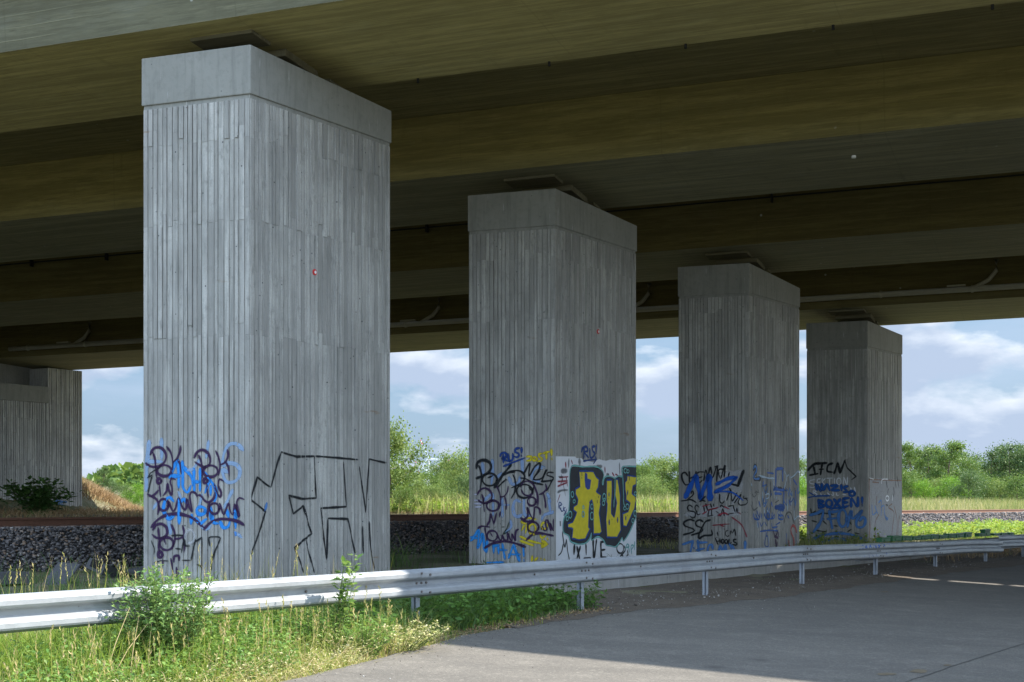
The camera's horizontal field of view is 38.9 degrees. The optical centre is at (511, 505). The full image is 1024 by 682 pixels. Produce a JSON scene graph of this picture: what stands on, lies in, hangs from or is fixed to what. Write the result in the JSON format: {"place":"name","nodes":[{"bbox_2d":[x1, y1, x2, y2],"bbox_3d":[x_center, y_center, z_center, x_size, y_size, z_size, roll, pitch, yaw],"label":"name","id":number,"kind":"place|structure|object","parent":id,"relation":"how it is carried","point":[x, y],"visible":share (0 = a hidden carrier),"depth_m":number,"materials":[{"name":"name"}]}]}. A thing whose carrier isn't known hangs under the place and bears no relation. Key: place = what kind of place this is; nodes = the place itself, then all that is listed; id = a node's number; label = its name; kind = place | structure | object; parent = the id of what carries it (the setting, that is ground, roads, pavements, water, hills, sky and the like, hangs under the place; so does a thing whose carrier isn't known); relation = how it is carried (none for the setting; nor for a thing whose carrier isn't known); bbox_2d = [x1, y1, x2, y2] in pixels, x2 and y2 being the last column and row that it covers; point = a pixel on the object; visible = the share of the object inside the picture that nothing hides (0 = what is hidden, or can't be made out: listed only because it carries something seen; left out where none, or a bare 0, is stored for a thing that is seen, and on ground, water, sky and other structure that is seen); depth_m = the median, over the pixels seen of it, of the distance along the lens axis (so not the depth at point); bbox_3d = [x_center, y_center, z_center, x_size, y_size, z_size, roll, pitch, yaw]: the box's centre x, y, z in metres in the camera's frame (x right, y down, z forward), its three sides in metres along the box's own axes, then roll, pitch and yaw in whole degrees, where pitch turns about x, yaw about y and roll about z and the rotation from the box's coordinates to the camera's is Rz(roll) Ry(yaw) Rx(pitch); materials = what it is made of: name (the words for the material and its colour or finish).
{"place":"outdoors","nodes":[
{"label":"outdoors","id":0,"kind":"place"},
{"bbox_2d":[0,485,1015,681],"bbox_3d":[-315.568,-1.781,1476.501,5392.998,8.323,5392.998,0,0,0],"label":"ground","id":1,"kind":"structure","parent":0,"point":[651,550],"depth_m":32.41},
{"bbox_2d":[0,571,29,584],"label":"cable trough","id":2,"kind":"object","parent":1,"relation":"on","point":[3,575],"visible":0.78,"depth_m":24.63,"materials":[{"name":"concrete"}]},
{"bbox_2d":[0,363,81,505],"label":"bridge abutment","id":3,"kind":"object","parent":1,"relation":"on","point":[41,422],"visible":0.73,"depth_m":65.79,"materials":[{"name":"concrete"}]},
{"bbox_2d":[0,475,83,515],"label":"broadleaf bush","id":4,"kind":"object","parent":1,"relation":"on","point":[39,498],"visible":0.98,"depth_m":54.04,"materials":[{"name":"green plant"}]},
{"bbox_2d":[42,562,79,584],"bbox_3d":[-7.880,1.253,25.270,0.400,0.060,1.000,5,26,2],"label":"trough lid","id":5,"kind":"object","parent":1,"relation":"on","point":[69,567],"visible":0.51,"depth_m":25.37,"materials":[{"name":"concrete"}]},
{"bbox_2d":[60,627,78,649],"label":"wild herb","id":6,"kind":"object","parent":1,"relation":"on","point":[68,631],"visible":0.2,"depth_m":12.60,"materials":[{"name":"green plant"}]},
{"bbox_2d":[0,475,143,514],"bbox_3d":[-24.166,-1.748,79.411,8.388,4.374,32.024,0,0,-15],"label":"embankment grass","id":7,"kind":"structure","parent":1,"relation":"on","point":[103,491],"depth_m":71.68,"materials":[{"name":"plant"}]},
{"bbox_2d":[95,466,111,488],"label":"tree","id":8,"kind":"object","parent":1,"relation":"on","point":[103,471],"visible":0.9,"depth_m":91.88,"materials":[{"name":"green plant"}]},
{"bbox_2d":[92,624,117,658],"bbox_3d":[-3.607,1.099,12.870,0.294,0.652,0.323,0,0,0],"label":"wild herb","id":9,"kind":"object","parent":1,"relation":"on","point":[105,630],"visible":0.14,"depth_m":12.88,"materials":[{"name":"green plant"}]},
{"bbox_2d":[85,557,134,577],"bbox_3d":[-7.389,1.230,26.732,0.400,0.200,1.000,21,-9,23],"label":"cable trough","id":10,"kind":"object","parent":1,"relation":"on","point":[91,563],"visible":0.61,"depth_m":26.39,"materials":[{"name":"concrete"}]},
{"bbox_2d":[105,478,128,496],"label":"shrub","id":11,"kind":"object","parent":1,"relation":"on","point":[114,487],"visible":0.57,"depth_m":93.88,"materials":[{"name":"green plant"}]},
{"bbox_2d":[115,477,140,498],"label":"shrub","id":12,"kind":"object","parent":1,"relation":"on","point":[124,490],"visible":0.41,"depth_m":97.73,"materials":[{"name":"green plant"}]},
{"bbox_2d":[118,480,143,505],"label":"shrub","id":13,"kind":"object","parent":1,"relation":"on","point":[136,486],"visible":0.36,"depth_m":91.78,"materials":[{"name":"green plant"}]},
{"bbox_2d":[126,566,143,574],"bbox_3d":[-6.712,1.170,27.084,0.400,0.060,1.000,8,10,26],"label":"trough lid","id":14,"kind":"object","parent":1,"relation":"on","point":[140,568],"visible":0.27,"depth_m":26.71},
{"bbox_2d":[127,488,143,508],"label":"shrub","id":15,"kind":"object","parent":1,"relation":"on","point":[135,499],"visible":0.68,"depth_m":87.80,"materials":[{"name":"green plant"}]},
{"bbox_2d":[87,607,191,681],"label":"dry stalks","id":16,"kind":"object","parent":1,"relation":"on","point":[132,643],"visible":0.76,"depth_m":11.82,"materials":[{"name":"plant"}]},
{"bbox_2d":[117,632,172,672],"bbox_3d":[-3.067,1.254,12.237,0.495,0.415,0.590,0,0,-12],"label":"leafy plant","id":17,"kind":"object","parent":1,"relation":"on","point":[148,651],"visible":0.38,"depth_m":12.17,"materials":[{"name":"plant"}]},
{"bbox_2d":[104,563,218,672],"bbox_3d":[-2.969,0.971,12.415,0.944,0.964,1.003,0,0,0],"label":"leafy plant","id":18,"kind":"object","parent":1,"relation":"on","point":[160,615],"visible":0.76,"depth_m":12.29,"materials":[{"name":"plant"}]},
{"bbox_2d":[165,570,218,657],"bbox_3d":[-2.839,0.994,12.704,0.434,0.893,0.452,0,0,-36],"label":"leafy plant","id":19,"kind":"object","parent":1,"relation":"on","point":[206,589],"visible":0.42,"depth_m":12.65,"materials":[{"name":"green plant"}]},
{"bbox_2d":[0,607,402,681],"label":"verge weeds","id":20,"kind":"object","parent":1,"relation":"on","point":[238,642],"visible":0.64,"depth_m":12.47,"materials":[{"name":"green plant"}]},
{"bbox_2d":[0,543,419,681],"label":"grass seed heads","id":21,"kind":"object","parent":1,"relation":"on","point":[158,637],"depth_m":12.66,"materials":[{"name":"plant"}]},
{"bbox_2d":[72,628,389,681],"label":"dry tufts","id":22,"kind":"object","parent":1,"relation":"on","point":[351,659],"visible":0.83,"depth_m":12.83,"materials":[{"name":"beige plant"}]},
{"bbox_2d":[58,486,416,514],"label":"dry slope foot","id":23,"kind":"object","parent":1,"relation":"on","point":[115,511],"visible":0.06,"depth_m":66.19},
{"bbox_2d":[2,608,481,681],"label":"matted straw","id":24,"kind":"object","parent":1,"relation":"on","point":[315,671],"visible":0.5,"depth_m":13.23,"materials":[{"name":"beige plant"}]},
{"bbox_2d":[142,45,390,582],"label":"concrete pillar","id":25,"kind":"structure","parent":1,"relation":"on","point":[266,300],"depth_m":25.15,"materials":[{"name":"concrete"}]},
{"bbox_2d":[0,0,1023,369],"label":"road bridge","id":26,"kind":"structure","parent":25,"relation":"on","point":[846,160],"depth_m":32.28,"materials":[{"name":"concrete"}]},
{"bbox_2d":[0,547,570,681],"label":"verge grass","id":27,"kind":"structure","parent":1,"relation":"on","point":[19,636],"depth_m":12.46,"materials":[{"name":"plant"}]},
{"bbox_2d":[0,508,678,517],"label":"dry ground cover","id":28,"kind":"object","parent":1,"relation":"on","point":[47,514],"visible":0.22,"depth_m":53.60,"materials":[{"name":"brown plant"}]},
{"bbox_2d":[326,553,363,647],"bbox_3d":[-1.683,0.944,14.572,0.385,0.984,0.346,0,0,0],"label":"rose shoot","id":29,"kind":"object","parent":1,"relation":"on","point":[344,608],"visible":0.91,"depth_m":14.53,"materials":[{"name":"green plant"}]},
{"bbox_2d":[0,538,697,594],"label":"under bridge grass","id":30,"kind":"structure","parent":1,"relation":"on","point":[26,591],"depth_m":24.88,"materials":[{"name":"plant"}]},
{"bbox_2d":[341,614,395,659],"bbox_3d":[-1.412,1.283,14.155,0.574,0.463,0.574,0,0,0],"label":"flowering plant","id":31,"kind":"object","parent":1,"relation":"on","point":[366,637],"visible":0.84,"depth_m":14.13,"materials":[{"name":"green plant"}]},
{"bbox_2d":[390,483,423,513],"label":"shrub","id":32,"kind":"object","parent":1,"relation":"on","point":[401,494],"visible":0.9,"depth_m":69.93,"materials":[{"name":"green plant"}]},
{"bbox_2d":[390,421,423,495],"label":"tree","id":33,"kind":"object","parent":1,"relation":"on","point":[395,455],"visible":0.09,"depth_m":79.80,"materials":[{"name":"green plant"}]},
{"bbox_2d":[368,620,450,654],"bbox_3d":[-1.066,1.339,14.560,0.779,0.370,0.928,0,0,38],"label":"flowering plant","id":34,"kind":"object","parent":1,"relation":"on","point":[419,639],"visible":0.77,"depth_m":14.57,"materials":[{"name":"green plant"}]},
{"bbox_2d":[390,534,430,566],"bbox_3d":[-2.848,0.965,32.151,3.264,0.855,2.131,0,0,-40],"label":"grass tuft","id":35,"kind":"object","parent":1,"relation":"on","point":[394,562],"visible":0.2,"depth_m":32.49,"materials":[{"name":"plant"}]},
{"bbox_2d":[390,410,438,502],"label":"tree","id":36,"kind":"object","parent":1,"relation":"on","point":[397,439],"visible":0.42,"depth_m":73.98,"materials":[{"name":"green plant"}]},
{"bbox_2d":[397,468,443,497],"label":"shrub","id":37,"kind":"object","parent":1,"relation":"on","point":[419,485],"visible":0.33,"depth_m":83.68,"materials":[{"name":"green plant"}]},
{"bbox_2d":[248,580,608,643],"bbox_3d":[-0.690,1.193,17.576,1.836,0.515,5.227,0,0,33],"label":"shaded weeds","id":38,"kind":"object","parent":1,"relation":"on","point":[510,608],"visible":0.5,"depth_m":17.19,"materials":[{"name":"green plant"}]},
{"bbox_2d":[420,595,440,614],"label":"wild herb","id":39,"kind":"object","parent":1,"relation":"on","point":[430,602],"visible":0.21,"depth_m":16.68,"materials":[{"name":"green plant"}]},
{"bbox_2d":[415,468,448,498],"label":"tree","id":40,"kind":"object","parent":1,"relation":"on","point":[427,474],"visible":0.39,"depth_m":99.88,"materials":[{"name":"green plant"}]},
{"bbox_2d":[418,440,447,480],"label":"wind turbine","id":41,"kind":"object","parent":1,"relation":"on","point":[427,459],"visible":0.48,"depth_m":2594.68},
{"bbox_2d":[417,483,456,502],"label":"shrub","id":42,"kind":"object","parent":1,"relation":"on","point":[432,489],"visible":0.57,"depth_m":77.78,"materials":[{"name":"green plant"}]},
{"bbox_2d":[420,458,463,496],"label":"tree","id":43,"kind":"object","parent":1,"relation":"on","point":[434,468],"visible":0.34,"depth_m":103.83,"materials":[{"name":"green plant"}]},
{"bbox_2d":[432,441,468,499],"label":"shrub","id":44,"kind":"object","parent":1,"relation":"on","point":[455,463],"visible":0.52,"depth_m":95.32,"materials":[{"name":"green plant"}]},
{"bbox_2d":[453,472,468,499],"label":"shrub","id":45,"kind":"object","parent":1,"relation":"on","point":[463,482],"visible":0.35,"depth_m":87.72,"materials":[{"name":"green plant"}]},
{"bbox_2d":[375,607,615,657],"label":"edge litter","id":46,"kind":"object","parent":1,"relation":"on","point":[537,618],"visible":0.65,"depth_m":16.91,"materials":[{"name":"brown plant"}]},
{"bbox_2d":[0,540,1003,633],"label":"guardrail","id":47,"kind":"object","parent":1,"relation":"on","point":[26,612],"visible":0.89,"depth_m":16.32,"materials":[{"name":"metal"}]},
{"bbox_2d":[0,511,1023,571],"bbox_3d":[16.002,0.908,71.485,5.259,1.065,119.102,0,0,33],"label":"ballast stones","id":48,"kind":"object","parent":1,"relation":"on","point":[123,549],"visible":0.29,"depth_m":32.42,"materials":[{"name":"gravel"}]},
{"bbox_2d":[0,509,1023,529],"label":"railway track","id":49,"kind":"structure","parent":48,"relation":"on","point":[56,521],"depth_m":34.29,"materials":[{"name":"rusty steel"}]},
{"bbox_2d":[83,460,1011,499],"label":"wood","id":50,"kind":"object","parent":1,"relation":"on","point":[132,472],"visible":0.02,"depth_m":335.13,"materials":[{"name":"green plant"}]},
{"bbox_2d":[468,188,636,563],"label":"concrete pillar","id":51,"kind":"structure","parent":1,"relation":"on","point":[552,374],"depth_m":33.44,"materials":[{"name":"concrete"}]},
{"bbox_2d":[585,581,607,605],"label":"wild herb","id":52,"kind":"object","parent":1,"relation":"on","point":[594,589],"visible":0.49,"depth_m":19.65,"materials":[{"name":"green plant"}]},
{"bbox_2d":[390,498,806,513],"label":"trackside plants","id":53,"kind":"object","parent":1,"relation":"on","point":[439,503],"visible":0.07,"depth_m":71.93,"materials":[{"name":"plant"}]},
{"bbox_2d":[636,459,668,496],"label":"tree","id":54,"kind":"object","parent":1,"relation":"on","point":[642,469],"visible":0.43,"depth_m":139.76,"materials":[{"name":"green plant"}]},
{"bbox_2d":[636,471,676,499],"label":"shrub","id":55,"kind":"object","parent":1,"relation":"on","point":[649,483],"visible":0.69,"depth_m":127.71,"materials":[{"name":"green plant"}]},
{"bbox_2d":[638,452,678,497],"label":"tree","id":56,"kind":"object","parent":1,"relation":"on","point":[664,467],"visible":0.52,"depth_m":149.55,"materials":[{"name":"green plant"}]},
{"bbox_2d":[661,458,678,496],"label":"tree","id":57,"kind":"object","parent":1,"relation":"on","point":[675,468],"visible":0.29,"depth_m":149.74,"materials":[{"name":"green plant"}]},
{"bbox_2d":[678,263,799,551],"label":"concrete pillar","id":58,"kind":"structure","parent":1,"relation":"on","point":[739,474],"depth_m":42.45,"materials":[{"name":"concrete"}]},
{"bbox_2d":[530,553,963,594],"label":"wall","id":59,"kind":"structure","parent":1,"relation":"on","point":[633,582],"depth_m":27.04,"materials":[{"name":"concrete"}]},
{"bbox_2d":[494,549,1023,627],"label":"soil strip","id":60,"kind":"object","parent":1,"relation":"on","point":[741,583],"visible":0.73,"depth_m":25.14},
{"bbox_2d":[521,551,1022,620],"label":"soil pebbles","id":61,"kind":"object","parent":60,"relation":"on","point":[786,582],"visible":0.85,"depth_m":25.54,"materials":[{"name":"gravel"}]},
{"bbox_2d":[799,455,806,498],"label":"tree","id":62,"kind":"object","parent":1,"relation":"on","point":[802,464],"visible":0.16,"depth_m":179.32,"materials":[{"name":"green plant"}]},
{"bbox_2d":[799,474,806,497],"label":"shrub","id":63,"kind":"object","parent":1,"relation":"on","point":[801,485],"visible":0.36,"depth_m":164.40,"materials":[{"name":"green plant"}]},
{"bbox_2d":[636,522,1022,549],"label":"wayside grass","id":64,"kind":"structure","parent":1,"relation":"on","point":[825,541],"depth_m":48.01,"materials":[{"name":"plant"}]},
{"bbox_2d":[806,321,901,543],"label":"concrete pillar","id":65,"kind":"structure","parent":1,"relation":"on","point":[854,427],"depth_m":50.97,"materials":[{"name":"concrete"}]},
{"bbox_2d":[799,517,1023,543],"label":"green plants","id":66,"kind":"object","parent":1,"relation":"on","point":[1017,528],"visible":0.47,"depth_m":60.18,"materials":[{"name":"plant"}]},
{"bbox_2d":[902,441,932,497],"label":"tree","id":67,"kind":"object","parent":1,"relation":"on","point":[911,456],"visible":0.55,"depth_m":177.19,"materials":[{"name":"green plant"}]},
{"bbox_2d":[902,455,943,499],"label":"tree","id":68,"kind":"object","parent":1,"relation":"on","point":[904,465],"visible":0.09,"depth_m":199.45,"materials":[{"name":"green plant"}]},
{"bbox_2d":[902,467,944,499],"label":"shrub","id":69,"kind":"object","parent":1,"relation":"on","point":[908,477],"visible":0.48,"depth_m":159.66,"materials":[{"name":"green plant"}]},
{"bbox_2d":[907,473,945,499],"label":"shrub","id":70,"kind":"object","parent":1,"relation":"on","point":[923,489],"visible":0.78,"depth_m":157.44,"materials":[{"name":"green plant"}]},
{"bbox_2d":[916,444,941,481],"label":"tree","id":71,"kind":"object","parent":1,"relation":"on","point":[927,459],"visible":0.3,"depth_m":181.80,"materials":[{"name":"green plant"}]},
{"bbox_2d":[907,446,956,499],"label":"tree","id":72,"kind":"object","parent":1,"relation":"on","point":[930,470],"visible":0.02,"depth_m":204.40,"materials":[{"name":"green plant"}]},
{"bbox_2d":[855,537,1023,560],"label":"guardrail","id":73,"kind":"object","parent":1,"relation":"on","point":[1022,548],"visible":0.11,"depth_m":36.14,"materials":[{"name":"metal"}]},
{"bbox_2d":[876,537,890,541],"bbox_3d":[7.604,0.694,29.706,0.150,0.086,0.574,-1,0,32],"label":"green block","id":74,"kind":"object","parent":73,"relation":"on","point":[883,539],"depth_m":29.55,"materials":[{"name":"plastic"}]},
{"bbox_2d":[887,535,901,540],"bbox_3d":[7.990,0.681,30.298,0.150,0.115,0.596,2,0,33],"label":"green block","id":75,"kind":"object","parent":73,"relation":"on","point":[895,538],"depth_m":30.18,"materials":[{"name":"plastic"}]},
{"bbox_2d":[902,536,912,540],"bbox_3d":[8.365,0.689,30.879,0.150,0.104,0.589,1,0,35],"label":"green block","id":76,"kind":"object","parent":73,"relation":"on","point":[906,538],"depth_m":30.79,"materials":[{"name":"plastic"}]},
{"bbox_2d":[917,535,930,539],"bbox_3d":[9.076,0.698,31.978,0.150,0.092,0.569,1,1,34],"label":"green block","id":77,"kind":"object","parent":73,"relation":"on","point":[924,537],"depth_m":31.84,"materials":[{"name":"plastic"}]},
{"bbox_2d":[927,534,938,538],"bbox_3d":[9.426,0.695,32.517,0.150,0.104,0.619,1,1,32],"label":"green block","id":78,"kind":"object","parent":73,"relation":"on","point":[934,536],"depth_m":32.43,"materials":[{"name":"plastic"}]},
{"bbox_2d":[943,533,956,537],"bbox_3d":[10.152,0.698,33.639,0.150,0.103,0.559,2,1,34],"label":"green block","id":79,"kind":"object","parent":73,"relation":"on","point":[951,535],"depth_m":33.59,"materials":[{"name":"plastic"}]},
{"bbox_2d":[954,533,964,537],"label":"green block","id":80,"kind":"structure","parent":73,"relation":"on","point":[959,535],"depth_m":34.08,"materials":[{"name":"plastic"}]},
{"bbox_2d":[962,532,971,537],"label":"green block","id":81,"kind":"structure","parent":73,"relation":"on","point":[967,534],"depth_m":34.68,"materials":[{"name":"plastic"}]},
{"bbox_2d":[980,529,990,535],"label":"green block","id":82,"kind":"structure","parent":73,"relation":"on","point":[987,531],"depth_m":36.08,"materials":[{"name":"plastic"}]},
{"bbox_2d":[925,471,958,502],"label":"shrub","id":83,"kind":"object","parent":1,"relation":"on","point":[936,481],"visible":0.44,"depth_m":161.75,"materials":[{"name":"green plant"}]},
{"bbox_2d":[923,438,971,501],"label":"tree","id":84,"kind":"object","parent":1,"relation":"on","point":[942,456],"visible":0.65,"depth_m":175.23,"materials":[{"name":"green plant"}]},
{"bbox_2d":[933,469,973,501],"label":"shrub","id":85,"kind":"object","parent":1,"relation":"on","point":[947,480],"visible":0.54,"depth_m":159.94,"materials":[{"name":"green plant"}]},
{"bbox_2d":[935,446,987,499],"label":"tree","id":86,"kind":"object","parent":1,"relation":"on","point":[977,456],"visible":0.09,"depth_m":199.12,"materials":[{"name":"green plant"}]},
{"bbox_2d":[940,454,986,497],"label":"tree","id":87,"kind":"object","parent":1,"relation":"on","point":[971,463],"visible":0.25,"depth_m":183.19,"materials":[{"name":"green plant"}]},
{"bbox_2d":[906,534,1020,562],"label":"dry wayside grass","id":88,"kind":"structure","parent":1,"relation":"on","point":[1005,551],"depth_m":39.34,"materials":[{"name":"plant"}]},
{"bbox_2d":[945,466,990,501],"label":"shrub","id":89,"kind":"object","parent":1,"relation":"on","point":[968,479],"visible":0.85,"depth_m":154.64,"materials":[{"name":"green plant"}]},
{"bbox_2d":[953,466,992,500],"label":"tree","id":90,"kind":"object","parent":1,"relation":"on","point":[972,470],"visible":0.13,"depth_m":172.12,"materials":[{"name":"green plant"}]},
{"bbox_2d":[964,468,1002,500],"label":"shrub","id":91,"kind":"object","parent":1,"relation":"on","point":[985,477],"visible":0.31,"depth_m":161.49,"materials":[{"name":"green plant"}]},
{"bbox_2d":[977,447,1006,499],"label":"tree","id":92,"kind":"object","parent":1,"relation":"on","point":[993,459],"visible":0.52,"depth_m":189.84,"materials":[{"name":"green plant"}]},
{"bbox_2d":[983,439,1013,499],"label":"tree","id":93,"kind":"object","parent":1,"relation":"on","point":[1001,497],"visible":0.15,"depth_m":195.90,"materials":[{"name":"green plant"}]},
{"bbox_2d":[978,476,1021,502],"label":"shrub","id":94,"kind":"object","parent":1,"relation":"on","point":[994,490],"visible":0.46,"depth_m":159.94,"materials":[{"name":"green plant"}]},
{"bbox_2d":[983,438,1023,499],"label":"tree","id":95,"kind":"object","parent":1,"relation":"on","point":[1005,464],"visible":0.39,"depth_m":188.06,"materials":[{"name":"green plant"}]},
{"bbox_2d":[987,470,1023,501],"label":"shrub","id":96,"kind":"object","parent":1,"relation":"on","point":[1012,487],"visible":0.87,"depth_m":155.92,"materials":[{"name":"green plant"}]},
{"bbox_2d":[997,534,1023,546],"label":"guardrail","id":97,"kind":"object","parent":1,"relation":"on","point":[1013,540],"visible":1,"depth_m":36.18,"materials":[{"name":"metal"}]},
{"bbox_2d":[1003,441,1023,499],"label":"tree","id":98,"kind":"object","parent":1,"relation":"on","point":[1020,455],"visible":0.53,"depth_m":185.53,"materials":[{"name":"green plant"}]},
{"bbox_2d":[1007,440,1023,500],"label":"tree","id":99,"kind":"object","parent":1,"relation":"on","point":[1019,461],"visible":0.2,"depth_m":189.74,"materials":[{"name":"green plant"}]},
{"bbox_2d":[75,318,1023,489],"label":"sky","id":100,"kind":"structure","parent":0,"point":[962,380],"materials":[{"name":"blue"}]},
{"bbox_2d":[281,565,1023,681],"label":"road","id":101,"kind":"structure","parent":0,"point":[901,629],"depth_m":16.35,"materials":[{"name":"asphalt"}]},
{"bbox_2d":[290,589,840,681],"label":"road grit","id":102,"kind":"object","parent":101,"relation":"on","point":[567,620],"visible":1,"depth_m":16.81,"materials":[{"name":"gravel"}]},
{"bbox_2d":[909,669,926,672],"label":"dried mud","id":103,"kind":"structure","parent":101,"relation":"on","point":[919,670],"depth_m":14.69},
{"bbox_2d":[905,644,1021,681],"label":"road joint","id":104,"kind":"object","parent":101,"relation":"on","point":[960,663],"visible":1,"depth_m":15.42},
{"bbox_2d":[390,489,1023,513],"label":"field grass","id":105,"kind":"structure","parent":0,"point":[914,503],"depth_m":102.52,"materials":[{"name":"plant"}]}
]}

